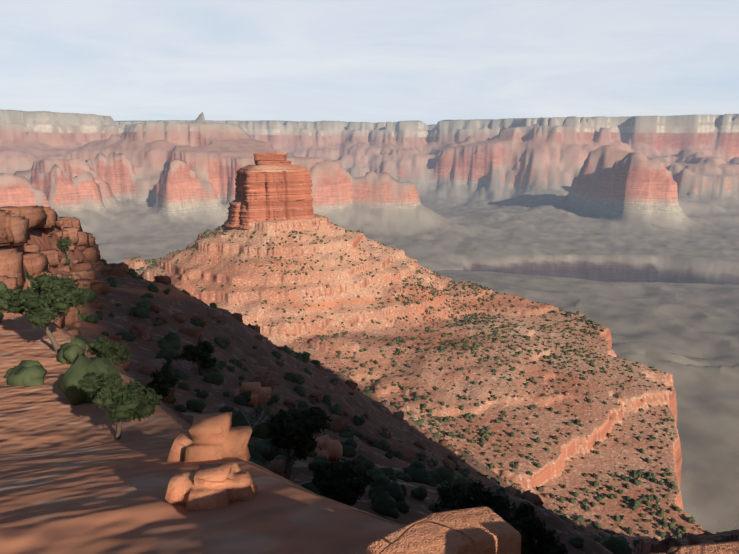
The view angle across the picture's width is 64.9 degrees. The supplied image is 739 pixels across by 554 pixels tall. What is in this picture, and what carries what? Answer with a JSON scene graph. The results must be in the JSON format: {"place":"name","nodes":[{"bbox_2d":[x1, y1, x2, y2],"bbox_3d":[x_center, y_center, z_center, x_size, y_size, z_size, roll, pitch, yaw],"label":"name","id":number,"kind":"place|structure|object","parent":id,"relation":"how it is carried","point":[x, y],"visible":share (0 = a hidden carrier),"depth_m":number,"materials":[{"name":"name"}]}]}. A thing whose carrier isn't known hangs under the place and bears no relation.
{"place":"outdoors","nodes":[
{"label":"outdoors","id":0,"kind":"place"},
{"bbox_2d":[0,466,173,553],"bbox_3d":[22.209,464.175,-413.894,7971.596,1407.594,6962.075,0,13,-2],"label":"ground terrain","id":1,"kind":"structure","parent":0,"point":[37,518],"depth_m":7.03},
{"bbox_2d":[0,110,738,553],"bbox_3d":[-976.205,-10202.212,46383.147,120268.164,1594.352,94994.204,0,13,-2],"label":"terrain","id":2,"kind":"structure","parent":0,"point":[624,230],"depth_m":613.65,"materials":[{"name":"orange stone"}]},
{"bbox_2d":[24,271,35,286],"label":"tree","id":3,"kind":"object","parent":2,"relation":"on","point":[31,278],"visible":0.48,"depth_m":68.52,"materials":[{"name":"green plant"}]},
{"bbox_2d":[0,270,89,352],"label":"juniper","id":4,"kind":"object","parent":2,"relation":"on","point":[48,298],"depth_m":31.35,"materials":[{"name":"green plant"}]},
{"bbox_2d":[56,236,71,262],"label":"tree","id":5,"kind":"object","parent":2,"relation":"on","point":[65,241],"depth_m":99.09,"materials":[{"name":"green plant"}]},
{"bbox_2d":[86,336,131,365],"bbox_3d":[-12.002,3.751,26.483,2.320,2.319,1.511,8,15,30],"label":"tree","id":6,"kind":"object","parent":2,"relation":"on","point":[100,347],"depth_m":26.06,"materials":[{"name":"green plant"}]},
{"bbox_2d":[76,370,161,438],"bbox_3d":[-8.008,4.152,18.415,2.860,2.380,1.962,6,14,25],"label":"juniper tree","id":7,"kind":"object","parent":2,"relation":"on","point":[116,397],"depth_m":17.99,"materials":[{"name":"green plant"}]},
{"bbox_2d":[137,362,179,402],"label":"tree","id":8,"kind":"object","parent":2,"relation":"on","point":[164,384],"visible":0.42,"depth_m":42.77,"materials":[{"name":"green plant"}]},
{"bbox_2d":[176,340,216,374],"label":"tree","id":9,"kind":"object","parent":2,"relation":"on","point":[203,350],"depth_m":65.75,"materials":[{"name":"green plant"}]},
{"bbox_2d":[167,412,251,461],"bbox_3d":[-3.343,3.546,12.297,1.749,1.235,1.412,0,13,-2],"label":"rock outcrop","id":10,"kind":"object","parent":2,"relation":"on","point":[211,436],"visible":0.83,"depth_m":11.97,"materials":[{"name":"stone"}]},
{"bbox_2d":[165,462,257,510],"bbox_3d":[-2.139,2.854,7.897,1.182,0.537,0.912,0,13,-2],"label":"boulder","id":11,"kind":"object","parent":2,"relation":"on","point":[213,485],"visible":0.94,"depth_m":7.71,"materials":[{"name":"stone"}]},
{"bbox_2d":[232,382,271,406],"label":"boulder","id":12,"kind":"object","parent":2,"relation":"on","point":[260,393],"visible":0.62,"depth_m":60.66,"materials":[{"name":"stone"}]},
{"bbox_2d":[241,401,268,428],"bbox_3d":[-7.330,9.895,37.799,1.983,3.094,2.978,7,15,29],"label":"tree trunk","id":13,"kind":"object","parent":2,"relation":"on","point":[258,420],"visible":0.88,"depth_m":37.58,"materials":[{"name":"wood"}]},
{"bbox_2d":[224,165,313,228],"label":"butte","id":14,"kind":"object","parent":2,"relation":"on","point":[273,192],"visible":0.94,"depth_m":580.69,"materials":[{"name":"stone"}]},
{"bbox_2d":[255,160,291,164],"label":"butte cap","id":15,"kind":"object","parent":14,"relation":"on","point":[285,162],"visible":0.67,"depth_m":587.82,"materials":[{"name":"stone"}]},
{"bbox_2d":[253,152,286,160],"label":"butte cap rock","id":16,"kind":"object","parent":15,"relation":"on","point":[270,156],"visible":1,"depth_m":588.52,"materials":[{"name":"stone"}]},
{"bbox_2d":[265,406,333,479],"bbox_3d":[-3.946,9.342,32.726,3.925,4.919,4.270,0,13,-2],"label":"pinyon tree","id":17,"kind":"object","parent":2,"relation":"on","point":[289,429],"depth_m":31.75,"materials":[{"name":"green plant"}]},
{"bbox_2d":[313,434,342,460],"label":"boulder","id":18,"kind":"object","parent":2,"relation":"on","point":[332,450],"visible":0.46,"depth_m":42.96,"materials":[{"name":"stone"}]},
{"bbox_2d":[310,458,375,505],"bbox_3d":[-1.580,9.928,28.562,2.284,2.252,3.923,-11,17,-40],"label":"tree","id":19,"kind":"object","parent":2,"relation":"on","point":[341,482],"visible":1,"depth_m":27.81,"materials":[{"name":"green plant"}]},
{"bbox_2d":[0,224,719,553],"bbox_3d":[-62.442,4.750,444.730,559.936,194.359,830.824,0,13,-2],"label":"juniper bushes","id":20,"kind":"object","parent":2,"relation":"on","point":[386,495],"visible":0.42,"depth_m":95.58,"materials":[{"name":"green plant"}]},
{"bbox_2d":[0,205,738,552],"bbox_3d":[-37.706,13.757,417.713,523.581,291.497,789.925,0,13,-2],"label":"rock blocks","id":21,"kind":"object","parent":2,"relation":"on","point":[16,223],"visible":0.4,"depth_m":90.89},
{"bbox_2d":[366,506,520,553],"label":"boulder","id":22,"kind":"object","parent":2,"relation":"on","point":[482,530],"visible":1,"depth_m":3.94,"materials":[{"name":"stone"}]},
{"bbox_2d":[431,478,520,529],"bbox_3d":[4.127,10.839,24.697,3.854,5.398,4.416,0,13,-2],"label":"pinyon tree","id":23,"kind":"object","parent":2,"relation":"on","point":[455,497],"visible":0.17,"depth_m":24.00,"materials":[{"name":"green plant"}]},
{"bbox_2d":[512,501,568,553],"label":"tree","id":24,"kind":"object","parent":2,"relation":"on","point":[529,524],"depth_m":26.59,"materials":[{"name":"green plant"}]},
{"bbox_2d":[667,541,738,553],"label":"rock slab","id":25,"kind":"object","parent":2,"relation":"on","point":[731,547],"visible":1,"depth_m":2.93,"materials":[{"name":"stone"}]},
{"bbox_2d":[0,0,738,124],"label":"sky","id":26,"kind":"structure","parent":0,"point":[429,62],"materials":[{"name":"white"}]}
]}

